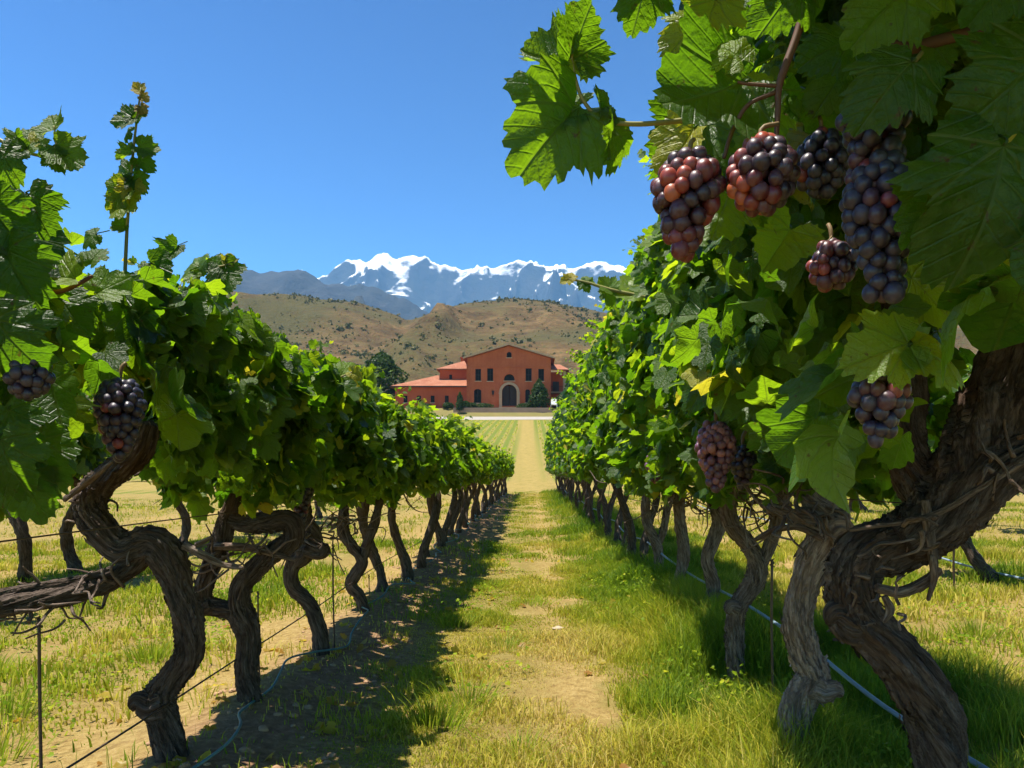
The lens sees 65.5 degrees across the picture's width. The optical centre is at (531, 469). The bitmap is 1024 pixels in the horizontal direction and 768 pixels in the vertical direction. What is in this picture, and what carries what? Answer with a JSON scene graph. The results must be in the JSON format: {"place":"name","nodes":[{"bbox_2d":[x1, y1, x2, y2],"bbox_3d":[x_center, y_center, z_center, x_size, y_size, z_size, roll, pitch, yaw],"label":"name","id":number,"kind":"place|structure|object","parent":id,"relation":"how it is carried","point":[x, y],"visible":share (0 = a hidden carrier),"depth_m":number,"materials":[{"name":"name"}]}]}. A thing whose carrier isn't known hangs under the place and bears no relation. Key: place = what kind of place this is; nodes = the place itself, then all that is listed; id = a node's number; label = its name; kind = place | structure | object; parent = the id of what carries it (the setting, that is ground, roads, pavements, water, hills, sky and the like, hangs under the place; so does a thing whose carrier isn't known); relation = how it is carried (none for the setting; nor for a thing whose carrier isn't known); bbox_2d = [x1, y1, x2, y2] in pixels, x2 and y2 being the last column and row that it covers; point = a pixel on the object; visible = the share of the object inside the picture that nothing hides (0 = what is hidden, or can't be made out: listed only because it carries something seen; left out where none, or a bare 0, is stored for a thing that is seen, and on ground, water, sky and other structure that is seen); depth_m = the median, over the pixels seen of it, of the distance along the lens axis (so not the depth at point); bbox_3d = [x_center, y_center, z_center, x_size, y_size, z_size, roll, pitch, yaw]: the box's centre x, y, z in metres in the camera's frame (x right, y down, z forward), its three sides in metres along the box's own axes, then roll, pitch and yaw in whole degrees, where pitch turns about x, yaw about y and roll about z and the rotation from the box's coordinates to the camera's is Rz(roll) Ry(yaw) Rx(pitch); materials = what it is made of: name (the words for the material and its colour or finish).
{"place":"outdoors","nodes":[
{"label":"outdoors","id":0,"kind":"place"},
{"bbox_2d":[233,269,427,319],"bbox_3d":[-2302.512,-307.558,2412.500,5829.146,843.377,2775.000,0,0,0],"label":"dark mountain range","id":1,"kind":"structure","parent":0,"point":[298,281],"depth_m":2779.27,"materials":[{"name":"stone"}]},
{"bbox_2d":[0,0,680,286],"label":"sky","id":2,"kind":"structure","parent":0,"point":[313,137],"materials":[{"name":"blue"}]},
{"bbox_2d":[317,253,626,312],"bbox_3d":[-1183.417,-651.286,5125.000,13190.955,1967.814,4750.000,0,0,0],"label":"snow mountains","id":3,"kind":"structure","parent":0,"point":[425,283],"depth_m":5766.46,"materials":[{"name":"snow"}]},
{"bbox_2d":[432,417,552,419],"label":"road","id":4,"kind":"structure","parent":0,"point":[503,418],"depth_m":139.80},
{"bbox_2d":[0,408,1023,767],"bbox_3d":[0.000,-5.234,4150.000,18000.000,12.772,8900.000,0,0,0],"label":"ground","id":5,"kind":"structure","parent":0,"point":[576,692],"depth_m":4.62,"materials":[{"name":"soil"}]},
{"bbox_2d":[35,616,42,767],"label":"vine stake","id":6,"kind":"object","parent":5,"relation":"on","point":[39,680],"visible":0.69,"depth_m":2.55,"materials":[{"name":"metal"}]},
{"bbox_2d":[7,381,106,582],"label":"grape vine","id":7,"kind":"object","parent":5,"relation":"on","point":[21,530],"visible":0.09,"depth_m":7.15,"materials":[{"name":"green plant"}]},
{"bbox_2d":[59,382,111,573],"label":"grape vine","id":8,"kind":"object","parent":5,"relation":"on","point":[84,466],"visible":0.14,"depth_m":7.88,"materials":[{"name":"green plant"}]},
{"bbox_2d":[0,81,317,762],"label":"grape vine","id":9,"kind":"object","parent":5,"relation":"on","point":[260,397],"visible":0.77,"depth_m":2.58,"materials":[{"name":"green plant"}]},
{"bbox_2d":[0,105,214,524],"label":"grape vine","id":10,"kind":"object","parent":9,"relation":"attached to","point":[37,470],"visible":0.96,"depth_m":1.29,"materials":[{"name":"green plant"}]},
{"bbox_2d":[2,359,55,401],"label":"grape bunch","id":11,"kind":"object","parent":10,"relation":"attached to","point":[27,382],"visible":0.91,"depth_m":1.17,"materials":[{"name":"food"}]},
{"bbox_2d":[92,361,147,462],"bbox_3d":[-0.904,-0.128,1.750,0.110,0.225,0.113,0,0,0],"label":"grape bunch","id":12,"kind":"object","parent":10,"relation":"attached to","point":[119,414],"visible":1,"depth_m":1.72,"materials":[{"name":"food"}]},
{"bbox_2d":[0,501,321,542],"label":"trellis wire","id":13,"kind":"object","parent":9,"relation":"attached to","point":[117,526],"visible":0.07,"depth_m":2.25,"materials":[{"name":"metal"}]},
{"bbox_2d":[132,472,190,542],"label":"grape vine","id":14,"kind":"object","parent":5,"relation":"on","point":[181,509],"visible":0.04,"depth_m":10.40,"materials":[{"name":"brown plant"}]},
{"bbox_2d":[122,255,380,703],"bbox_3d":[-1.229,0.128,3.721,1.046,2.016,1.532,0,0,0],"label":"grape vine","id":15,"kind":"object","parent":5,"relation":"on","point":[341,390],"visible":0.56,"depth_m":3.41,"materials":[{"name":"green plant"}]},
{"bbox_2d":[293,487,314,525],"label":"grape bunch","id":16,"kind":"object","parent":15,"relation":"attached to","point":[301,510],"visible":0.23,"depth_m":3.87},
{"bbox_2d":[256,591,260,681],"bbox_3d":[-1.289,0.809,3.751,0.021,0.484,0.016,0,0,-25],"label":"vine stake","id":17,"kind":"object","parent":5,"relation":"on","point":[258,594],"visible":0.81,"depth_m":3.75,"materials":[{"name":"metal"}]},
{"bbox_2d":[66,489,500,767],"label":"trellis wire","id":18,"kind":"object","parent":5,"relation":"on","point":[117,736],"visible":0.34,"depth_m":2.88,"materials":[{"name":"metal"}]},
{"bbox_2d":[314,501,322,518],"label":"grape vine","id":19,"kind":"object","parent":5,"relation":"on","point":[319,512],"visible":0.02,"depth_m":17.55,"materials":[{"name":"brown plant"}]},
{"bbox_2d":[146,553,499,767],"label":"soil clods","id":20,"kind":"object","parent":5,"relation":"on","point":[263,728],"visible":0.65,"depth_m":3.43,"materials":[{"name":"soil"}]},
{"bbox_2d":[331,544,334,647],"bbox_3d":[-1.149,0.752,4.601,0.024,0.653,0.020,0,0,-29],"label":"vine stake","id":21,"kind":"object","parent":5,"relation":"on","point":[333,597],"visible":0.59,"depth_m":4.60,"materials":[{"name":"metal"}]},
{"bbox_2d":[280,343,402,655],"bbox_3d":[-1.234,0.184,4.597,0.981,1.945,1.332,0,0,0],"label":"grape vine","id":22,"kind":"object","parent":5,"relation":"on","point":[372,460],"visible":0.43,"depth_m":4.41,"materials":[{"name":"green plant"}]},
{"bbox_2d":[192,493,506,767],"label":"irrigation hose","id":23,"kind":"object","parent":5,"relation":"on","point":[197,765],"visible":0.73,"depth_m":4.02,"materials":[{"name":"plastic"}]},
{"bbox_2d":[131,420,569,479],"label":"crop lines","id":24,"kind":"object","parent":5,"relation":"on","point":[511,422],"visible":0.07,"depth_m":105.30,"materials":[{"name":"green plant"}]},
{"bbox_2d":[311,386,426,611],"bbox_3d":[-1.250,0.276,5.766,0.909,1.777,1.589,0,0,0],"label":"grape vine","id":25,"kind":"object","parent":5,"relation":"on","point":[410,470],"visible":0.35,"depth_m":5.67,"materials":[{"name":"green plant"}]},
{"bbox_2d":[364,351,409,400],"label":"leafy tree","id":26,"kind":"object","parent":5,"relation":"on","point":[388,364],"visible":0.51,"depth_m":153.81,"materials":[{"name":"green plant"}]},
{"bbox_2d":[358,402,441,591],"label":"grape vine","id":27,"kind":"object","parent":5,"relation":"on","point":[427,457],"visible":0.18,"depth_m":6.71,"materials":[{"name":"green plant"}]},
{"bbox_2d":[13,543,835,767],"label":"leaf litter","id":28,"kind":"object","parent":5,"relation":"on","point":[319,727],"visible":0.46,"depth_m":4.01,"materials":[{"name":"plant"}]},
{"bbox_2d":[386,405,462,580],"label":"grape vine","id":29,"kind":"object","parent":5,"relation":"on","point":[436,442],"visible":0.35,"depth_m":7.46,"materials":[{"name":"green plant"}]},
{"bbox_2d":[399,415,472,567],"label":"grape vine","id":30,"kind":"object","parent":5,"relation":"on","point":[455,473],"visible":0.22,"depth_m":8.49,"materials":[{"name":"green plant"}]},
{"bbox_2d":[419,417,464,556],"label":"grape vine","id":31,"kind":"object","parent":5,"relation":"on","point":[439,497],"visible":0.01,"depth_m":9.50,"materials":[{"name":"green plant"}]},
{"bbox_2d":[426,416,483,547],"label":"grape vine","id":32,"kind":"object","parent":5,"relation":"on","point":[463,444],"visible":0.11,"depth_m":10.26,"materials":[{"name":"green plant"}]},
{"bbox_2d":[442,425,479,541],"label":"grape vine","id":33,"kind":"object","parent":5,"relation":"on","point":[454,500],"visible":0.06,"depth_m":11.20,"materials":[{"name":"green plant"}]},
{"bbox_2d":[447,437,482,535],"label":"grape vine","id":34,"kind":"object","parent":5,"relation":"on","point":[456,515],"visible":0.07,"depth_m":12.06,"materials":[{"name":"green plant"}]},
{"bbox_2d":[446,437,494,532],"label":"grape vine","id":35,"kind":"object","parent":5,"relation":"on","point":[481,476],"visible":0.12,"depth_m":13.04,"materials":[{"name":"green plant"}]},
{"bbox_2d":[460,442,496,527],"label":"grape vine","id":36,"kind":"object","parent":5,"relation":"on","point":[488,465],"visible":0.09,"depth_m":14.04,"materials":[{"name":"green plant"}]},
{"bbox_2d":[465,435,494,522],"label":"grape vine","id":37,"kind":"object","parent":5,"relation":"on","point":[478,440],"visible":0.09,"depth_m":15.12,"materials":[{"name":"green plant"}]},
{"bbox_2d":[471,441,490,517],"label":"grape vine","id":38,"kind":"object","parent":5,"relation":"on","point":[476,507],"depth_m":16.83,"materials":[{"name":"brown plant"}]},
{"bbox_2d":[469,451,495,516],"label":"grape vine","id":39,"kind":"object","parent":5,"relation":"on","point":[491,472],"visible":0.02,"depth_m":17.46,"materials":[{"name":"green plant"}]},
{"bbox_2d":[470,452,495,521],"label":"grape vine","id":40,"kind":"object","parent":5,"relation":"on","point":[487,480],"visible":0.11,"depth_m":15.69,"materials":[{"name":"green plant"}]},
{"bbox_2d":[474,403,493,407],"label":"hedge","id":41,"kind":"object","parent":5,"relation":"on","point":[483,405],"visible":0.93,"depth_m":146.68,"materials":[{"name":"green plant"}]},
{"bbox_2d":[481,450,497,512],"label":"grape vine","id":42,"kind":"object","parent":5,"relation":"on","point":[485,492],"visible":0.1,"depth_m":19.28,"materials":[{"name":"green plant"}]},
{"bbox_2d":[481,447,501,510],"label":"grape vine","id":43,"kind":"object","parent":5,"relation":"on","point":[497,474],"visible":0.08,"depth_m":20.20,"materials":[{"name":"green plant"}]},
{"bbox_2d":[481,445,505,509],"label":"grape vine","id":44,"kind":"object","parent":5,"relation":"on","point":[500,473],"visible":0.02,"depth_m":21.06,"materials":[{"name":"green plant"}]},
{"bbox_2d":[488,449,501,506],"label":"grape vine","id":45,"kind":"object","parent":5,"relation":"on","point":[490,496],"visible":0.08,"depth_m":21.91,"materials":[{"name":"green plant"}]},
{"bbox_2d":[486,448,507,504],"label":"grape vine","id":46,"kind":"object","parent":5,"relation":"on","point":[501,461],"visible":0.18,"depth_m":22.60,"materials":[{"name":"green plant"}]},
{"bbox_2d":[491,451,510,503],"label":"grape vine","id":47,"kind":"object","parent":5,"relation":"on","point":[507,464],"visible":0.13,"depth_m":24.41,"materials":[{"name":"green plant"}]},
{"bbox_2d":[453,408,551,412],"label":"terrace","id":48,"kind":"structure","parent":5,"relation":"on","point":[505,410],"depth_m":145.40,"materials":[{"name":"stone"}]},
{"bbox_2d":[455,392,463,411],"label":"cypress","id":49,"kind":"object","parent":48,"relation":"on","point":[460,399],"visible":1,"depth_m":144.58,"materials":[{"name":"green plant"}]},
{"bbox_2d":[389,343,568,407],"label":"winery building","id":50,"kind":"structure","parent":48,"relation":"on","point":[507,375],"depth_m":150.00,"materials":[{"name":"red concrete"}]},
{"bbox_2d":[474,389,480,403],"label":"window","id":51,"kind":"structure","parent":50,"relation":"in","point":[477,393],"depth_m":150.27,"materials":[{"name":"black glass"}]},
{"bbox_2d":[475,369,481,381],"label":"window","id":52,"kind":"structure","parent":50,"relation":"in","point":[477,371],"depth_m":150.27,"materials":[{"name":"black glass"}]},
{"bbox_2d":[487,368,493,381],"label":"window","id":53,"kind":"structure","parent":50,"relation":"in","point":[489,371],"depth_m":150.27,"materials":[{"name":"black glass"}]},
{"bbox_2d":[502,385,508,405],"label":"door","id":54,"kind":"structure","parent":50,"relation":"in","point":[505,392],"depth_m":150.89,"materials":[{"name":"brown wood"}]},
{"bbox_2d":[510,385,516,405],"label":"door","id":55,"kind":"structure","parent":50,"relation":"in","point":[513,393],"depth_m":150.89,"materials":[{"name":"brown wood"}]},
{"bbox_2d":[525,368,531,381],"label":"window","id":56,"kind":"structure","parent":50,"relation":"in","point":[528,371],"depth_m":150.27,"materials":[{"name":"black glass"}]},
{"bbox_2d":[538,369,544,381],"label":"window","id":57,"kind":"structure","parent":50,"relation":"in","point":[540,371],"depth_m":150.27,"materials":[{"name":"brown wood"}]},
{"bbox_2d":[494,450,512,501],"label":"grape vine","id":58,"kind":"object","parent":5,"relation":"on","point":[506,474],"visible":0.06,"depth_m":25.46,"materials":[{"name":"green plant"}]},
{"bbox_2d":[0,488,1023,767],"bbox_3d":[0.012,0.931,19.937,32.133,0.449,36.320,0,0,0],"label":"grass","id":59,"kind":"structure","parent":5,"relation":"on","point":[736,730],"depth_m":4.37,"materials":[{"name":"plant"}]},
{"bbox_2d":[528,378,550,407],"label":"bushy conifer","id":60,"kind":"object","parent":5,"relation":"on","point":[539,392],"visible":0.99,"depth_m":146.33,"materials":[{"name":"green plant"}]},
{"bbox_2d":[543,421,561,493],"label":"grape vine","id":61,"kind":"object","parent":5,"relation":"on","point":[546,450],"visible":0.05,"depth_m":31.26,"materials":[{"name":"green plant"}]},
{"bbox_2d":[545,412,564,496],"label":"grape vine","id":62,"kind":"object","parent":5,"relation":"on","point":[548,442],"visible":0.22,"depth_m":27.43,"materials":[{"name":"green plant"}]},
{"bbox_2d":[549,407,569,498],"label":"grape vine","id":63,"kind":"object","parent":5,"relation":"on","point":[551,443],"visible":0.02,"depth_m":23.93,"materials":[{"name":"green plant"}]},
{"bbox_2d":[551,406,573,503],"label":"grape vine","id":64,"kind":"object","parent":5,"relation":"on","point":[570,481],"visible":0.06,"depth_m":22.91,"materials":[{"name":"green plant"}]},
{"bbox_2d":[552,406,574,498],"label":"grape vine","id":65,"kind":"object","parent":5,"relation":"on","point":[573,482],"visible":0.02,"depth_m":23.44,"materials":[{"name":"green plant"}]},
{"bbox_2d":[551,397,579,509],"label":"grape vine","id":66,"kind":"object","parent":5,"relation":"on","point":[556,439],"visible":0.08,"depth_m":19.53,"materials":[{"name":"green plant"}]},
{"bbox_2d":[554,398,580,501],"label":"grape vine","id":67,"kind":"object","parent":5,"relation":"on","point":[576,482],"visible":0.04,"depth_m":21.27,"materials":[{"name":"green plant"}]},
{"bbox_2d":[553,401,583,503],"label":"grape vine","id":68,"kind":"object","parent":5,"relation":"on","point":[558,461],"visible":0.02,"depth_m":20.33,"materials":[{"name":"green plant"}]},
{"bbox_2d":[558,400,589,515],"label":"grape vine","id":69,"kind":"object","parent":5,"relation":"on","point":[570,476],"visible":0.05,"depth_m":17.30,"materials":[{"name":"green plant"}]},
{"bbox_2d":[556,404,593,515],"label":"grape vine","id":70,"kind":"object","parent":5,"relation":"on","point":[566,472],"visible":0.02,"depth_m":18.00,"materials":[{"name":"green plant"}]},
{"bbox_2d":[559,374,591,518],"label":"grape vine","id":71,"kind":"object","parent":5,"relation":"on","point":[563,455],"visible":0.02,"depth_m":16.44,"materials":[{"name":"green plant"}]},
{"bbox_2d":[557,367,595,523],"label":"grape vine","id":72,"kind":"object","parent":5,"relation":"on","point":[564,411],"visible":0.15,"depth_m":14.48,"materials":[{"name":"green plant"}]},
{"bbox_2d":[563,409,591,506],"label":"grape vine","id":73,"kind":"object","parent":5,"relation":"on","point":[568,467],"visible":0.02,"depth_m":15.76,"materials":[{"name":"green plant"}]},
{"bbox_2d":[564,347,607,524],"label":"grape vine","id":74,"kind":"object","parent":5,"relation":"on","point":[570,416],"visible":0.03,"depth_m":13.14,"materials":[{"name":"green plant"}]},
{"bbox_2d":[568,372,609,524],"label":"grape vine","id":75,"kind":"object","parent":5,"relation":"on","point":[598,503],"visible":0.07,"depth_m":13.89,"materials":[{"name":"green plant"}]},
{"bbox_2d":[565,348,623,536],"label":"grape vine","id":76,"kind":"object","parent":5,"relation":"on","point":[576,461],"visible":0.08,"depth_m":12.08,"materials":[{"name":"green plant"}]},
{"bbox_2d":[570,328,628,541],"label":"grape vine","id":77,"kind":"object","parent":5,"relation":"on","point":[619,517],"visible":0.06,"depth_m":11.24,"materials":[{"name":"green plant"}]},
{"bbox_2d":[573,310,630,545],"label":"grape vine","id":78,"kind":"object","parent":5,"relation":"on","point":[580,397],"visible":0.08,"depth_m":10.26,"materials":[{"name":"green plant"}]},
{"bbox_2d":[579,319,636,557],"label":"grape vine","id":79,"kind":"object","parent":5,"relation":"on","point":[590,452],"visible":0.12,"depth_m":9.12,"materials":[{"name":"green plant"}]},
{"bbox_2d":[581,300,660,560],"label":"grape vine","id":80,"kind":"object","parent":5,"relation":"on","point":[595,395],"visible":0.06,"depth_m":8.54,"materials":[{"name":"green plant"}]},
{"bbox_2d":[585,299,711,567],"bbox_3d":[1.214,-0.337,7.500,1.459,3.042,1.560,0,0,0],"label":"grape vine","id":81,"kind":"object","parent":5,"relation":"on","point":[596,368],"visible":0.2,"depth_m":7.56,"materials":[{"name":"green plant"}]},
{"bbox_2d":[560,148,765,601],"bbox_3d":[1.005,-0.372,4.977,1.675,3.062,1.802,0,0,0],"label":"grape vine","id":82,"kind":"object","parent":5,"relation":"on","point":[639,330],"visible":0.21,"depth_m":5.14,"materials":[{"name":"green plant"}]},
{"bbox_2d":[644,448,660,483],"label":"grape bunch","id":83,"kind":"object","parent":82,"relation":"attached to","point":[652,479],"visible":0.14,"depth_m":4.98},
{"bbox_2d":[596,235,751,577],"bbox_3d":[1.189,-0.354,6.377,1.384,3.064,1.510,0,0,0],"label":"grape vine","id":84,"kind":"object","parent":5,"relation":"on","point":[610,322],"visible":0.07,"depth_m":6.37,"materials":[{"name":"green plant"}]},
{"bbox_2d":[502,0,1023,767],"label":"grape vine","id":85,"kind":"object","parent":5,"relation":"on","point":[948,74],"visible":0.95,"depth_m":1.21,"materials":[{"name":"green plant"}]},
{"bbox_2d":[650,137,726,262],"bbox_3d":[0.191,-0.332,0.970,0.092,0.155,0.091,0,0,0],"label":"grape bunch","id":86,"kind":"object","parent":85,"relation":"hanging from","point":[688,185],"visible":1,"depth_m":0.94,"materials":[{"name":"food"}]},
{"bbox_2d":[725,121,800,217],"bbox_3d":[0.275,-0.362,0.950,0.086,0.117,0.085,0,0,0],"label":"grape bunch","id":87,"kind":"object","parent":85,"relation":"hanging from","point":[763,172],"visible":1,"depth_m":0.93,"materials":[{"name":"food"}]},
{"bbox_2d":[796,115,848,199],"bbox_3d":[0.444,-0.480,1.221,0.084,0.133,0.084,0,0,0],"label":"grape bunch","id":88,"kind":"object","parent":85,"relation":"hanging from","point":[823,157],"visible":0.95,"depth_m":1.20,"materials":[{"name":"food"}]},
{"bbox_2d":[806,223,857,292],"bbox_3d":[0.377,-0.269,1.000,0.062,0.088,0.060,0,0,0],"label":"grape bunch","id":89,"kind":"object","parent":85,"relation":"attached to","point":[830,264],"visible":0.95,"depth_m":0.98,"materials":[{"name":"food"}]},
{"bbox_2d":[835,110,912,304],"bbox_3d":[0.392,-0.307,0.900,0.088,0.247,0.086,0,0,0],"label":"grape bunch","id":90,"kind":"object","parent":85,"relation":"hanging from","point":[870,203],"visible":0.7,"depth_m":0.88,"materials":[{"name":"food"}]},
{"bbox_2d":[847,375,913,448],"bbox_3d":[0.435,-0.088,0.999,0.076,0.123,0.076,0,0,0],"label":"grape bunch","id":91,"kind":"object","parent":85,"relation":"hanging from","point":[881,404],"visible":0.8,"depth_m":0.98,"materials":[{"name":"food"}]},
{"bbox_2d":[769,558,774,698],"bbox_3d":[1.056,0.749,3.500,0.026,0.723,0.024,0,0,37],"label":"vine stake","id":92,"kind":"object","parent":5,"relation":"on","point":[771,618],"visible":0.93,"depth_m":3.50,"materials":[{"name":"metal"}]},
{"bbox_2d":[565,491,988,767],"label":"irrigation hose","id":93,"kind":"object","parent":5,"relation":"on","point":[971,760],"visible":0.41,"depth_m":3.05,"materials":[{"name":"plastic"}]},
{"bbox_2d":[626,159,942,681],"bbox_3d":[1.182,-0.387,3.954,1.338,3.083,1.263,0,0,0],"label":"grape vine","id":94,"kind":"object","parent":5,"relation":"on","point":[671,437],"visible":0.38,"depth_m":3.90,"materials":[{"name":"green plant"}]},
{"bbox_2d":[689,485,901,503],"bbox_3d":[1.170,0.110,18.651,0.004,0.024,32.501,0,0,0],"label":"trellis wire","id":95,"kind":"object","parent":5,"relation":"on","point":[847,499],"visible":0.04,"depth_m":2.78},
{"bbox_2d":[653,25,968,753],"bbox_3d":[1.149,-0.345,3.042,1.364,2.970,1.134,0,0,0],"label":"grape vine","id":96,"kind":"object","parent":5,"relation":"on","point":[822,522],"visible":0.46,"depth_m":2.71,"materials":[{"name":"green plant"}]},
{"bbox_2d":[694,412,737,492],"bbox_3d":[0.636,-0.071,2.750,0.148,0.305,0.148,0,0,0],"label":"grape bunch","id":97,"kind":"object","parent":96,"relation":"attached to","point":[716,449],"visible":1,"depth_m":2.71,"materials":[{"name":"food"}]},
{"bbox_2d":[731,430,757,490],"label":"grape bunch","id":98,"kind":"object","parent":96,"relation":"attached to","point":[744,461],"visible":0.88,"depth_m":2.87,"materials":[{"name":"food"}]},
{"bbox_2d":[685,503,1023,579],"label":"irrigation hose","id":99,"kind":"object","parent":5,"relation":"on","point":[1007,575],"visible":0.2,"depth_m":8.01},
{"bbox_2d":[952,549,955,586],"bbox_3d":[3.818,0.920,7.200,0.040,0.503,0.040,0,0,0],"label":"vine stake","id":100,"kind":"object","parent":5,"relation":"on","point":[953,566],"visible":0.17,"depth_m":7.20,"materials":[{"name":"metal"}]},
{"bbox_2d":[939,363,1023,582],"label":"grape vine","id":101,"kind":"object","parent":5,"relation":"on","point":[975,558],"visible":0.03,"depth_m":7.60,"materials":[{"name":"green plant"}]},
{"bbox_2d":[86,291,977,400],"bbox_3d":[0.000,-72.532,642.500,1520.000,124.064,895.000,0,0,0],"label":"hills","id":102,"kind":"structure","parent":0,"point":[271,308],"depth_m":439.84,"materials":[{"name":"soil"}]},
{"bbox_2d":[88,292,969,398],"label":"hill scrub","id":103,"kind":"object","parent":102,"relation":"on","point":[365,352],"visible":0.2,"depth_m":439.87,"materials":[{"name":"green plant"}]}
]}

